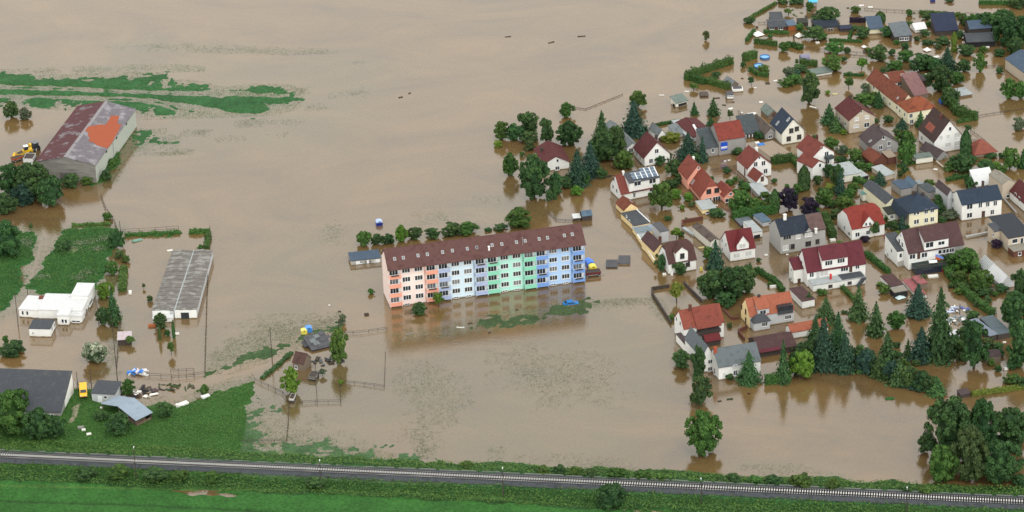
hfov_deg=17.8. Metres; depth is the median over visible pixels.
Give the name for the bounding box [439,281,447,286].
window
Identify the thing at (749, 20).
shrub
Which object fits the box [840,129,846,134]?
shrub
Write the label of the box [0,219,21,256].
shrub
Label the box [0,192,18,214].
tree
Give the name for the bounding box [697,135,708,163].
spruce
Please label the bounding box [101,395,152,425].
open shelter
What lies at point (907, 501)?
railway mast
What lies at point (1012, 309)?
tree
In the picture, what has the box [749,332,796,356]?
hall
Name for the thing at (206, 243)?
hedge
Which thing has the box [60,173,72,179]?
door
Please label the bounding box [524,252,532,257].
window
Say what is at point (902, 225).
spruce
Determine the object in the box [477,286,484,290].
window
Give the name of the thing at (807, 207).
tree
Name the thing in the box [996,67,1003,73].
shrub
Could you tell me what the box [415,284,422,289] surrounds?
window
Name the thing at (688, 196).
shrub
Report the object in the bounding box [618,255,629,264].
drowned shed
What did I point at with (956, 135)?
window
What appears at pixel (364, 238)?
shrub
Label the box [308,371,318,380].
farm wagon
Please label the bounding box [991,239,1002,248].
shrub
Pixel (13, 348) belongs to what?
shrub
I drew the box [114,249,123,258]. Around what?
shrub
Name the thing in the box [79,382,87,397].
van
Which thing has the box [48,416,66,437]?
shrub
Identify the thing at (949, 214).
shrub
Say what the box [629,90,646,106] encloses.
tree
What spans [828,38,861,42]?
hedge
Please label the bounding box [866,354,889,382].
spruce
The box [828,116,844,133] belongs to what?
spruce
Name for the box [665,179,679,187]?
shrub
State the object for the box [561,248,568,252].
window
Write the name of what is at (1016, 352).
tree
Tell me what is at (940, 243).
window
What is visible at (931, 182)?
shrub
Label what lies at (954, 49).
shrub
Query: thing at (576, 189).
shrub
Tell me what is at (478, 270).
window
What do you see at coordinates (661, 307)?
yard wall
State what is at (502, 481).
railway mast
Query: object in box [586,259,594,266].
recycling container
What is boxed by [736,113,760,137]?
open shed
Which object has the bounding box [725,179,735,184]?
shrub
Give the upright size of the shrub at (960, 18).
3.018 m
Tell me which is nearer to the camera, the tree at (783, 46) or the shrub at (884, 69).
the shrub at (884, 69)
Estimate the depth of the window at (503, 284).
899.83 m
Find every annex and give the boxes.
[28,319,54,336]
[615,195,638,212]
[676,332,684,350]
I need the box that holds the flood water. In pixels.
[0,0,1023,511]
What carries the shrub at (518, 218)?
on the flood water
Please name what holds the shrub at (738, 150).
on the flood water
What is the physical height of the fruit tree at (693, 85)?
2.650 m
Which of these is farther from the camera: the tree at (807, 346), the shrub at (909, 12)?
the shrub at (909, 12)
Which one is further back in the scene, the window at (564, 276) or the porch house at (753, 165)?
the porch house at (753, 165)
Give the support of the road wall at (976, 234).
in the flood water
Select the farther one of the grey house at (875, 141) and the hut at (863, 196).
the grey house at (875, 141)
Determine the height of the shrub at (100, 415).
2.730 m
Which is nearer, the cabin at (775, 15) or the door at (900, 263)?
the door at (900, 263)
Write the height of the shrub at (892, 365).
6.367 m
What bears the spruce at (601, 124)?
on the flood water
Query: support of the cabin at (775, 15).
on the flood water
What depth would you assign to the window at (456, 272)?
894.79 m
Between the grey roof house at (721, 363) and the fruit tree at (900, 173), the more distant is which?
the fruit tree at (900, 173)
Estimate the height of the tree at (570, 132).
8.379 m
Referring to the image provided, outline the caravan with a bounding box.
[732,86,742,91]
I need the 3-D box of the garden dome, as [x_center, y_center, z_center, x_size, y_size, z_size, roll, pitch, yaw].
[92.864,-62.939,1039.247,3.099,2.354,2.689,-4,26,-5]
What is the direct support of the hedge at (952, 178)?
on the flood water
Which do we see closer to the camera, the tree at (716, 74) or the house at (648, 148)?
the house at (648, 148)
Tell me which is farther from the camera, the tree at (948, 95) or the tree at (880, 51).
the tree at (880, 51)
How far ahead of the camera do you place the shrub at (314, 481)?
805.67 m
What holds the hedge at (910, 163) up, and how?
on the flood water
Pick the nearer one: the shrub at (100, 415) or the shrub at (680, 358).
the shrub at (100, 415)
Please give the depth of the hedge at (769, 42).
1052.10 m
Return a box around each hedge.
[71,221,110,226]
[99,151,120,179]
[117,265,127,291]
[124,229,180,236]
[188,227,209,233]
[203,230,211,248]
[260,351,293,378]
[655,119,680,125]
[683,55,733,80]
[684,70,706,84]
[704,76,730,89]
[731,203,775,220]
[741,49,757,61]
[745,28,755,41]
[747,65,768,77]
[748,1,776,17]
[753,37,777,45]
[754,266,785,291]
[763,29,788,34]
[764,371,791,384]
[770,153,794,164]
[786,41,803,49]
[791,156,797,167]
[799,57,817,66]
[821,210,836,238]
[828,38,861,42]
[840,284,854,299]
[843,71,863,76]
[847,29,853,38]
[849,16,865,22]
[852,176,871,184]
[864,250,890,273]
[896,161,915,167]
[919,10,965,16]
[942,86,978,120]
[942,264,996,315]
[944,173,969,181]
[956,116,978,122]
[970,384,1023,396]
[978,0,1009,4]
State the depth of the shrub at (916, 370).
844.58 m
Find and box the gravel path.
[0,449,1023,496]
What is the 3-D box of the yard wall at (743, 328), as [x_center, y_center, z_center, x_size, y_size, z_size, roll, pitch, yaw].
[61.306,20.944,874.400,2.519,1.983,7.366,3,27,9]
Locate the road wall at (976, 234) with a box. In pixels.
[965,231,987,237]
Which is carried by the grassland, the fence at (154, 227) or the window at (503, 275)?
the fence at (154, 227)
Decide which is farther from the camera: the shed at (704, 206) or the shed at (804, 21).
the shed at (804, 21)
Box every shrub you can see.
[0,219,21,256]
[0,339,25,357]
[8,183,35,206]
[19,107,31,119]
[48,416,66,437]
[56,239,71,252]
[61,173,78,188]
[76,466,97,481]
[80,176,92,184]
[80,341,108,362]
[93,410,108,421]
[96,281,114,299]
[101,167,111,179]
[102,212,112,219]
[104,261,117,274]
[105,411,131,434]
[105,463,129,478]
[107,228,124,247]
[108,158,118,166]
[108,314,121,326]
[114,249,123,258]
[120,379,135,395]
[121,254,129,261]
[143,466,168,480]
[147,295,152,301]
[155,401,172,416]
[164,329,170,335]
[171,469,188,481]
[196,384,208,394]
[205,470,218,482]
[304,476,325,487]
[339,314,345,323]
[356,231,371,246]
[370,233,384,243]
[381,233,394,243]
[395,225,408,241]
[408,227,422,239]
[411,301,427,314]
[424,228,440,238]
[441,221,461,236]
[459,221,479,235]
[460,460,473,468]
[493,140,502,147]
[493,223,507,231]
[504,206,531,227]
[519,130,537,141]
[523,139,535,150]
[536,464,548,473]
[545,189,553,200]
[551,464,566,474]
[559,175,571,187]
[569,466,582,475]
[571,185,583,194]
[582,170,590,183]
[583,468,596,477]
[595,167,607,178]
[595,482,625,510]
[607,467,626,477]
[613,149,633,168]
[634,469,650,479]
[652,473,666,480]
[653,254,665,271]
[655,155,665,165]
[660,132,680,142]
[664,215,671,220]
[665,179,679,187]
[671,349,689,367]
[672,189,681,198]
[672,262,686,274]
[673,173,681,182]
[683,192,693,200]
[688,201,695,206]
[692,153,699,161]
[703,246,712,259]
[709,208,725,216]
[714,291,736,308]
[722,167,731,172]
[723,473,741,482]
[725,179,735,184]
[725,373,734,378]
[732,147,742,153]
[737,179,744,185]
[739,182,750,189]
[743,17,755,23]
[746,475,762,484]
[748,197,767,208]
[753,131,763,138]
[758,64,769,71]
[758,191,769,202]
[765,474,782,485]
[777,0,787,3]
[777,78,794,86]
[787,73,800,83]
[788,0,803,3]
[788,352,798,375]
[788,472,811,487]
[790,342,803,351]
[792,64,809,71]
[793,184,803,190]
[794,69,800,74]
[795,23,803,30]
[805,1,813,10]
[811,14,823,19]
[812,175,823,184]
[816,288,827,295]
[817,33,827,38]
[825,183,833,188]
[825,477,840,489]
[829,208,840,218]
[830,199,836,207]
[834,145,847,154]
[838,155,847,162]
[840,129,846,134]
[844,47,850,53]
[847,182,860,191]
[850,6,860,12]
[853,161,865,171]
[855,348,876,374]
[859,236,870,241]
[863,162,873,170]
[868,91,876,99]
[869,353,876,371]
[878,283,890,293]
[879,357,891,379]
[880,67,890,72]
[882,115,893,121]
[883,360,897,378]
[885,60,902,69]
[886,220,898,229]
[888,49,895,55]
[892,129,900,134]
[893,342,900,347]
[894,350,903,358]
[897,358,910,368]
[897,484,913,491]
[899,365,914,387]
[900,42,909,49]
[906,9,914,15]
[908,366,918,383]
[911,359,920,365]
[912,370,930,390]
[917,435,928,452]
[918,485,935,493]
[919,29,931,36]
[921,11,930,19]
[921,39,933,45]
[921,376,939,392]
[924,179,935,185]
[933,35,950,44]
[933,194,942,202]
[933,200,943,214]
[935,43,942,49]
[938,209,959,220]
[938,216,946,222]
[942,161,957,170]
[951,47,957,51]
[951,340,966,351]
[953,288,962,294]
[954,281,969,288]
[957,15,964,22]
[958,44,975,55]
[961,319,971,326]
[964,176,977,188]
[965,310,980,319]
[975,287,992,295]
[978,46,988,52]
[982,337,994,347]
[983,295,991,302]
[984,152,997,158]
[986,358,995,365]
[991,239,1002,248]
[991,291,1000,296]
[992,342,1003,348]
[994,48,1004,56]
[994,283,1009,292]
[994,364,1001,371]
[995,165,1007,172]
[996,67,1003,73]
[998,153,1005,158]
[1002,373,1019,384]
[1006,359,1020,369]
[1008,0,1023,9]
[1012,117,1023,130]
[1012,473,1023,488]
[1013,376,1023,386]
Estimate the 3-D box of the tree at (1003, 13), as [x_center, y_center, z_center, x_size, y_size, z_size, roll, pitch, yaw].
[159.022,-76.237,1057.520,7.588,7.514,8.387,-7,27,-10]
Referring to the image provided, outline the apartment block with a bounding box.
[380,223,585,306]
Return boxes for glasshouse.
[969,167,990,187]
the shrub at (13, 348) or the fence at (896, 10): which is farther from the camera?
the fence at (896, 10)
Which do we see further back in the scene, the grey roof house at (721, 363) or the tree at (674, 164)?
the tree at (674, 164)
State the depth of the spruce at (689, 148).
973.53 m
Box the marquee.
[909,22,926,32]
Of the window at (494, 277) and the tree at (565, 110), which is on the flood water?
the tree at (565, 110)
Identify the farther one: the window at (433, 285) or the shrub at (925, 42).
the shrub at (925, 42)
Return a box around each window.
[389,270,397,275]
[390,279,397,284]
[390,288,398,293]
[391,297,398,302]
[402,269,409,273]
[402,276,410,282]
[403,285,410,291]
[403,294,411,300]
[414,267,422,271]
[415,275,422,280]
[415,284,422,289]
[416,293,423,298]
[426,265,434,270]
[427,274,434,279]
[427,283,435,288]
[427,292,435,297]
[439,264,446,268]
[439,272,447,277]
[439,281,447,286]
[440,291,447,295]
[451,262,458,266]
[451,270,459,275]
[452,279,459,284]
[452,288,459,293]
[463,260,471,264]
[464,268,471,273]
[464,277,471,283]
[464,286,472,291]
[475,259,483,263]
[476,268,483,272]
[476,277,484,281]
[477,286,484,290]
[488,257,495,261]
[488,266,496,271]
[488,275,496,279]
[489,284,496,288]
[500,256,508,260]
[500,263,508,269]
[501,272,508,278]
[501,281,508,287]
[512,254,520,258]
[513,262,520,267]
[513,271,520,276]
[513,280,520,285]
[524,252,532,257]
[525,261,532,266]
[525,270,532,275]
[525,279,533,284]
[537,251,544,255]
[537,260,544,264]
[537,269,545,273]
[537,277,545,282]
[549,249,556,253]
[549,257,556,262]
[549,266,556,271]
[550,275,557,280]
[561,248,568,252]
[561,255,569,261]
[561,264,569,270]
[562,273,569,278]
[573,246,580,250]
[573,255,581,259]
[573,264,581,268]
[574,273,581,277]
[634,180,640,186]
[649,179,655,183]
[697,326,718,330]
[713,196,720,200]
[733,253,739,258]
[739,243,745,248]
[745,251,751,256]
[783,236,790,240]
[783,245,789,250]
[789,244,794,249]
[805,231,811,237]
[805,241,810,246]
[820,270,827,276]
[825,260,832,265]
[837,258,844,263]
[909,254,915,259]
[921,252,926,257]
[925,241,933,248]
[938,241,944,245]
[945,142,950,147]
[954,132,959,137]
[954,140,959,146]
[1012,238,1017,243]
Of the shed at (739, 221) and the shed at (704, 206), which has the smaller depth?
the shed at (739, 221)
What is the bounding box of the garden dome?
[799,54,809,59]
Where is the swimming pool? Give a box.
[760,54,769,59]
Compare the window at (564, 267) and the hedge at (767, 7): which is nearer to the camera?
the window at (564, 267)
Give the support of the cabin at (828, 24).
on the flood water
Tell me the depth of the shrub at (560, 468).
808.11 m
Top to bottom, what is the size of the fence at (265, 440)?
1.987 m
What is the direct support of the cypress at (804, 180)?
on the flood water
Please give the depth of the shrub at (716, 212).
939.11 m
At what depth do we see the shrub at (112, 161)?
982.23 m
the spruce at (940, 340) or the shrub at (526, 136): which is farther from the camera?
the shrub at (526, 136)
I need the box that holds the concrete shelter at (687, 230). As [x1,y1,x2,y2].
[681,226,693,236]
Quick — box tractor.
[28,140,40,151]
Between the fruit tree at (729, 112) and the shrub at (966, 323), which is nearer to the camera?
the shrub at (966, 323)
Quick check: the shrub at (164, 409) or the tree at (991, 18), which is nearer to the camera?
the shrub at (164, 409)
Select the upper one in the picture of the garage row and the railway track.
the garage row
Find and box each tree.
[0,163,16,194]
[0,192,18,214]
[0,389,27,434]
[2,335,8,342]
[3,100,18,117]
[12,161,49,197]
[14,388,29,405]
[21,406,52,439]
[34,175,63,205]
[95,306,111,324]
[125,336,134,342]
[153,312,166,328]
[167,342,174,354]
[279,366,300,392]
[319,368,326,375]
[329,328,348,364]
[433,292,444,306]
[493,121,507,139]
[502,152,519,175]
[506,123,523,139]
[517,111,539,130]
[518,154,550,199]
[539,118,553,140]
[549,171,563,193]
[555,120,583,144]
[559,102,575,117]
[586,144,604,160]
[589,129,619,160]
[612,125,626,158]
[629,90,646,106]
[648,181,673,208]
[664,159,680,174]
[669,281,684,302]
[670,227,681,238]
[684,409,722,456]
[689,83,698,89]
[689,345,705,377]
[689,373,712,405]
[696,269,722,298]
[702,30,709,39]
[711,71,721,77]
[718,266,747,298]
[727,109,733,116]
[728,189,752,210]
[740,264,756,292]
[748,77,753,84]
[778,42,790,51]
[778,187,797,210]
[782,66,794,76]
[784,8,793,14]
[788,350,814,377]
[797,70,820,104]
[798,341,816,361]
[800,197,820,213]
[801,25,824,39]
[815,187,833,205]
[816,6,840,19]
[821,54,841,70]
[822,164,833,176]
[823,136,838,148]
[824,41,843,53]
[829,163,844,185]
[835,196,853,208]
[842,188,855,198]
[844,77,853,88]
[846,148,862,161]
[851,344,870,360]
[855,25,870,38]
[855,92,875,105]
[856,58,867,68]
[860,83,869,92]
[867,44,887,60]
[869,221,879,236]
[875,11,885,22]
[879,26,891,36]
[886,310,905,328]
[894,129,917,146]
[897,49,914,60]
[897,141,916,165]
[897,170,902,177]
[900,162,908,178]
[909,52,933,70]
[922,394,973,452]
[925,64,954,90]
[927,58,942,70]
[928,444,960,483]
[939,86,960,105]
[939,253,956,265]
[949,153,975,172]
[949,247,980,272]
[950,71,964,83]
[950,424,989,480]
[951,270,967,282]
[955,58,970,70]
[955,326,964,339]
[956,30,964,37]
[960,320,990,368]
[965,13,977,19]
[968,269,994,291]
[968,397,998,442]
[972,51,986,71]
[976,159,994,170]
[980,12,1001,31]
[980,439,1023,484]
[989,407,1023,452]
[992,15,1023,45]
[996,9,1016,25]
[999,77,1015,98]
[1000,290,1023,329]
[1002,147,1020,168]
[1005,36,1023,54]
[1005,319,1023,367]
[1010,268,1023,292]
[1014,80,1023,98]
[1017,15,1023,41]
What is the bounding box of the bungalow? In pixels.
[18,283,95,325]
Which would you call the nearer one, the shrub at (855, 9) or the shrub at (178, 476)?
the shrub at (178, 476)
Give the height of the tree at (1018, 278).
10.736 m
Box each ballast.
[0,450,1023,497]
[0,452,1023,504]
[0,458,1023,509]
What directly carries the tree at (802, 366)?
on the flood water
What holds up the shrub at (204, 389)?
on the flood water
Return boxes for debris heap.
[121,385,164,398]
[127,368,148,375]
[158,383,194,390]
[312,356,344,365]
[946,315,965,324]
[947,305,969,312]
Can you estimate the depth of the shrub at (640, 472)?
804.54 m
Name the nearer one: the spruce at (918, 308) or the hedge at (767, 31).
the spruce at (918, 308)
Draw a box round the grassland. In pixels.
[0,71,1023,511]
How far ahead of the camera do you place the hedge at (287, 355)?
865.84 m
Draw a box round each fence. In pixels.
[123,226,178,231]
[129,372,171,376]
[170,368,193,377]
[204,231,209,370]
[239,439,286,441]
[255,378,288,399]
[289,399,339,403]
[344,327,386,332]
[344,380,383,386]
[576,94,622,108]
[865,8,918,12]
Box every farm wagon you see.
[10,155,22,162]
[15,150,25,155]
[23,153,36,162]
[289,393,296,401]
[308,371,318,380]
[584,268,600,277]
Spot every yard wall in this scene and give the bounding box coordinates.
[637,234,654,262]
[651,287,671,323]
[653,284,668,289]
[681,216,702,226]
[683,281,702,302]
[723,308,738,319]
[738,325,747,340]
[1004,198,1016,213]
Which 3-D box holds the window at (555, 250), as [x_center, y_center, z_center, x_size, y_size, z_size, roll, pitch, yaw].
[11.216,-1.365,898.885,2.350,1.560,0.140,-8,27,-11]
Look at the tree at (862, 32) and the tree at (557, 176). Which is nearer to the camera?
the tree at (557, 176)
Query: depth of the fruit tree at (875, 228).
922.80 m
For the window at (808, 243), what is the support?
in the two roof house at (796, 233)
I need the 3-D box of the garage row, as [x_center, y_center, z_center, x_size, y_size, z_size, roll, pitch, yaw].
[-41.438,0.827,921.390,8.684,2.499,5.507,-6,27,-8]
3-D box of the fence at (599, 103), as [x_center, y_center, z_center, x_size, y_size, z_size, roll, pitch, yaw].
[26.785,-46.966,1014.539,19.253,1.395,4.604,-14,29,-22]
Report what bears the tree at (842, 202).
on the flood water
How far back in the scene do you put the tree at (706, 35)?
1056.41 m
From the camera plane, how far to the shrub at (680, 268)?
906.12 m
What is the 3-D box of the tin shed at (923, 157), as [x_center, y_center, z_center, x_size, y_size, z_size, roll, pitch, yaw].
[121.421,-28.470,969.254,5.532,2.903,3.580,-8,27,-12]
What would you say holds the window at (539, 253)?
in the apartment block
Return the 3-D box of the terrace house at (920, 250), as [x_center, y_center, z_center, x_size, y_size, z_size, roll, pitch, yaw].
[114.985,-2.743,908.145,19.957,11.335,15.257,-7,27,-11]
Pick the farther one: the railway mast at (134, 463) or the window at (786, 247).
the window at (786, 247)
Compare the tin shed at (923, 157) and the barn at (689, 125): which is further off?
the barn at (689, 125)
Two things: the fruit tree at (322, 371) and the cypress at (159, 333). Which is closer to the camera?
the fruit tree at (322, 371)
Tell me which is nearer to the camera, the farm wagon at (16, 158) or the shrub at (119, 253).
the shrub at (119, 253)
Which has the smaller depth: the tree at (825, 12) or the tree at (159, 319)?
the tree at (159, 319)
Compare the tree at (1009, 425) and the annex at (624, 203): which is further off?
the annex at (624, 203)
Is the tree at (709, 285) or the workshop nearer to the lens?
the tree at (709, 285)
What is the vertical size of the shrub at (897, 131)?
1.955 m
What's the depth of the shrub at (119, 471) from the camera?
812.54 m
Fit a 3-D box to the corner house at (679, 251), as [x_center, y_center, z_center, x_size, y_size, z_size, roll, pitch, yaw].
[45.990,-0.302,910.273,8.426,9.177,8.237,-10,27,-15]
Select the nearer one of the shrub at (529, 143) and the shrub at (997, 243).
the shrub at (997, 243)
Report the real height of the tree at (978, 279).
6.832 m
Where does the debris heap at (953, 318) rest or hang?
on the flood water
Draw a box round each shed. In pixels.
[0,368,75,415]
[90,380,121,402]
[152,249,212,322]
[301,330,330,351]
[572,209,592,220]
[606,120,635,152]
[606,259,617,267]
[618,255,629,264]
[621,209,649,229]
[632,224,652,235]
[652,222,668,242]
[668,123,683,137]
[670,93,688,107]
[695,199,715,214]
[699,91,708,96]
[735,216,751,227]
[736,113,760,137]
[749,182,770,199]
[753,213,771,226]
[754,140,789,161]
[796,18,807,25]
[831,161,867,182]
[839,24,853,31]
[871,164,895,180]
[880,273,903,288]
[890,286,907,298]
[891,179,911,196]
[902,278,926,297]
[904,176,917,192]
[911,275,927,289]
[912,152,933,163]
[917,73,925,85]
[918,182,935,199]
[954,87,972,97]
[970,315,1009,339]
[985,349,1000,363]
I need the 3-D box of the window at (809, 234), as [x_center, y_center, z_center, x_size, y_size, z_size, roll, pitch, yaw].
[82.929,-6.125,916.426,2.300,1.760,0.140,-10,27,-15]
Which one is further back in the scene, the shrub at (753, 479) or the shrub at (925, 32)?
the shrub at (925, 32)
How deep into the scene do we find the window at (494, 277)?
898.07 m
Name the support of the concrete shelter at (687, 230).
in the flood water
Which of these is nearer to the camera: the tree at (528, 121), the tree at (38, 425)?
the tree at (38, 425)
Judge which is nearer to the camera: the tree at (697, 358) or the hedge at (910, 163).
the tree at (697, 358)
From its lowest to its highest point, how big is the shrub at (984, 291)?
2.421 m
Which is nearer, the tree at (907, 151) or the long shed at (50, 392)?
the long shed at (50, 392)
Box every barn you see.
[36,101,136,182]
[675,117,706,141]
[692,223,719,247]
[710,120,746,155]
[755,103,776,139]
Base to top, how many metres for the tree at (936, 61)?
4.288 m
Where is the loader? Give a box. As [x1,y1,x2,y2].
[12,144,32,155]
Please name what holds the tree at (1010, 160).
on the flood water
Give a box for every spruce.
[108,290,122,317]
[565,148,593,188]
[581,142,602,178]
[587,110,612,143]
[620,100,648,139]
[673,132,698,161]
[690,102,698,115]
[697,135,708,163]
[704,239,726,270]
[706,117,713,126]
[707,97,721,116]
[735,351,762,388]
[775,339,792,385]
[801,316,819,344]
[811,316,839,374]
[814,296,835,326]
[819,103,834,125]
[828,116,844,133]
[829,311,853,356]
[830,331,854,376]
[835,170,846,196]
[846,285,869,323]
[852,350,862,374]
[863,301,886,338]
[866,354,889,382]
[871,90,884,108]
[873,171,887,186]
[877,332,897,362]
[884,360,904,388]
[894,117,908,130]
[896,215,906,231]
[902,339,912,359]
[902,372,923,392]
[904,283,934,320]
[905,327,933,365]
[914,111,923,127]
[923,376,948,399]
[925,287,960,368]
[940,46,956,70]
[1017,149,1023,169]
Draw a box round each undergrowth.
[0,436,1023,494]
[0,461,1022,511]
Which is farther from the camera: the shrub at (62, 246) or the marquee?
the marquee
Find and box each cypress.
[158,325,161,340]
[171,319,175,338]
[552,178,556,199]
[769,188,779,212]
[797,165,810,190]
[951,31,957,46]
[960,129,971,156]
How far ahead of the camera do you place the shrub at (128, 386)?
853.12 m
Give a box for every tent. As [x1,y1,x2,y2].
[753,31,764,36]
[895,295,905,300]
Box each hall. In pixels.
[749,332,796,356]
[979,255,1013,287]
[1004,49,1023,82]
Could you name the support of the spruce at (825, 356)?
on the flood water
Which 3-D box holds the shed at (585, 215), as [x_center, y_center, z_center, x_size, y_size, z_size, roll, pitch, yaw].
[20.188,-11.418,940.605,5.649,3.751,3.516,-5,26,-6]
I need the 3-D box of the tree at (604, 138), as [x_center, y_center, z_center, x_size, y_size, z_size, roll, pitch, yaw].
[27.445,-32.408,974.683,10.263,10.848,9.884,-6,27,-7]
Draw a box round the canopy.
[808,0,817,6]
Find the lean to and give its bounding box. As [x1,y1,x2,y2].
[671,119,686,137]
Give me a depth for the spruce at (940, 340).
854.66 m
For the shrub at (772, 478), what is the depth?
799.99 m
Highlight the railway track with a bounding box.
[0,452,1023,503]
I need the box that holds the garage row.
[348,249,380,264]
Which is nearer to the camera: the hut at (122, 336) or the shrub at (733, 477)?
the shrub at (733, 477)
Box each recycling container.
[300,328,306,334]
[305,325,311,332]
[375,219,382,225]
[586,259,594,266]
[588,263,596,268]
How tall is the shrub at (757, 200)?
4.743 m
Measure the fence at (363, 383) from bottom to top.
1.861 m
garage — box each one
[648,122,665,140]
[743,220,762,238]
[785,318,828,338]
[789,286,814,308]
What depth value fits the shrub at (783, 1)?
1082.80 m
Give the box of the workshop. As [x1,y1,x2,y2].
[696,126,718,156]
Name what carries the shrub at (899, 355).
on the flood water
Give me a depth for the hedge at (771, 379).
848.45 m
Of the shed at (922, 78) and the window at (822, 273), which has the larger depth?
the shed at (922, 78)
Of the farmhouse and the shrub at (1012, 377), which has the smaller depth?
the shrub at (1012, 377)
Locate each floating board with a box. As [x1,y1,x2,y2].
[175,400,188,405]
[201,393,209,398]
[928,274,938,277]
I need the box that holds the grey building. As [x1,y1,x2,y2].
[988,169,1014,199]
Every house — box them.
[533,140,569,170]
[609,166,659,199]
[633,131,670,166]
[641,230,662,260]
[658,239,696,273]
[673,303,724,345]
[677,154,733,202]
[684,326,760,379]
[720,227,755,261]
[736,145,772,185]
[741,291,794,331]
[769,212,825,254]
[770,107,805,144]
[788,240,866,292]
[796,134,833,180]
[834,94,874,133]
[837,203,884,240]
[858,123,899,165]
[863,179,898,221]
[884,221,964,274]
[918,106,961,160]
[935,179,1002,220]
[988,212,1023,257]
[1009,179,1023,211]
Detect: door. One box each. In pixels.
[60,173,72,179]
[181,313,188,318]
[897,260,903,266]
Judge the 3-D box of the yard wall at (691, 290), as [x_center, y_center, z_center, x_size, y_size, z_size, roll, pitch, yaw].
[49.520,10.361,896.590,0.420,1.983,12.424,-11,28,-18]
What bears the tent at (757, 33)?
on the flood water
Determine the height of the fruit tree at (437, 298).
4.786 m
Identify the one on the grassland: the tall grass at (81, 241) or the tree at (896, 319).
the tall grass at (81, 241)
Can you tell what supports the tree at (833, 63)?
on the flood water
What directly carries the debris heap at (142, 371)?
on the flood water
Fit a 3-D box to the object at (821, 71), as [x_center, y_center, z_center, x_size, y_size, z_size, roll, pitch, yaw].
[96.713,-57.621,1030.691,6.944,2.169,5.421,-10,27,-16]
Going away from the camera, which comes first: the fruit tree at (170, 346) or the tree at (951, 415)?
the tree at (951, 415)
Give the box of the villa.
[891,191,939,228]
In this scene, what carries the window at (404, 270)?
in the apartment block
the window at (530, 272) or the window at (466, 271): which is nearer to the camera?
the window at (466, 271)
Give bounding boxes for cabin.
[723,76,738,87]
[725,91,733,98]
[766,19,796,30]
[769,11,782,18]
[811,19,839,30]
[865,15,882,34]
[888,21,911,41]
[930,12,958,35]
[963,20,995,46]
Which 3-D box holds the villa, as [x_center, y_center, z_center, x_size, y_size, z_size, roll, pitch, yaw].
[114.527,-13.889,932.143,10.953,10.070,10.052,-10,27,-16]
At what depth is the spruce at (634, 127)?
989.81 m
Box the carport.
[881,150,896,164]
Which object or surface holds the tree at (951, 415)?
on the flood water
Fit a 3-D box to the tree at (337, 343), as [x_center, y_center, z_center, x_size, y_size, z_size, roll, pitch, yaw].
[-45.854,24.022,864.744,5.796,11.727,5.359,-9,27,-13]
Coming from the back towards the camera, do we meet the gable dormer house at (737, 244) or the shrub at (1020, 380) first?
the gable dormer house at (737, 244)
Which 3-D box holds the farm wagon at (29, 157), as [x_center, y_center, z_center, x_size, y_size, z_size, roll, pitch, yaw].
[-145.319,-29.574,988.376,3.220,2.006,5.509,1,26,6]
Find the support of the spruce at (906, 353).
on the flood water
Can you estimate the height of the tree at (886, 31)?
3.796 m
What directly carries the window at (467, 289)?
in the apartment block
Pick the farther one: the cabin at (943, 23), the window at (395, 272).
the cabin at (943, 23)
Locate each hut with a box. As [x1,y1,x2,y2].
[117,331,131,344]
[292,351,310,371]
[859,191,865,201]
[957,388,969,397]
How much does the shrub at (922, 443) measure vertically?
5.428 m
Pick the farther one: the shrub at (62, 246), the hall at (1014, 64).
the hall at (1014, 64)
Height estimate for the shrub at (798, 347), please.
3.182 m
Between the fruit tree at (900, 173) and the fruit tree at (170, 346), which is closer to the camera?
the fruit tree at (170, 346)
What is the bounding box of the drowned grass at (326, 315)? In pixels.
[0,43,832,475]
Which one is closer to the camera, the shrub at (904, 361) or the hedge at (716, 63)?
the shrub at (904, 361)
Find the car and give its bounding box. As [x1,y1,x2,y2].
[562,300,578,304]
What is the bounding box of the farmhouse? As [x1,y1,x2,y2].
[866,68,936,123]
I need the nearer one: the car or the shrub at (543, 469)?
the shrub at (543, 469)
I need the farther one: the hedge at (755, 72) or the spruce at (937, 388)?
the hedge at (755, 72)
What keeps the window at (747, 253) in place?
in the gable dormer house at (737, 244)
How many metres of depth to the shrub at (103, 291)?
903.41 m
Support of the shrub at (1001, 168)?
on the flood water
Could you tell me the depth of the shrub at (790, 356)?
851.24 m
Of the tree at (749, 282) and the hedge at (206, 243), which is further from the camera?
the hedge at (206, 243)
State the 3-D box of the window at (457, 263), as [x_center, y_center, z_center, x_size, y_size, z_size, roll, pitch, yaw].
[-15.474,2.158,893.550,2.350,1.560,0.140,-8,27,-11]
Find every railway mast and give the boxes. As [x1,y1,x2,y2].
[133,446,136,478]
[502,467,503,495]
[906,487,907,511]
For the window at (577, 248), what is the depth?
900.27 m
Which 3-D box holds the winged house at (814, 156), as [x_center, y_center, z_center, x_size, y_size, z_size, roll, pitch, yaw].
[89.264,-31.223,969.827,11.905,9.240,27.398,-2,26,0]
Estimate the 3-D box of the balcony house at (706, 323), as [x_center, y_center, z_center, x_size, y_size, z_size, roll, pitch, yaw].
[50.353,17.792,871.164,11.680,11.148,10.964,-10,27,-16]
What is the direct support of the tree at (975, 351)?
on the flood water
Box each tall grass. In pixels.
[0,226,111,308]
[0,381,253,451]
[20,234,108,280]
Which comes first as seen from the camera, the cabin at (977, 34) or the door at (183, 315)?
the door at (183, 315)
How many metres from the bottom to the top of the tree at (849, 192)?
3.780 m

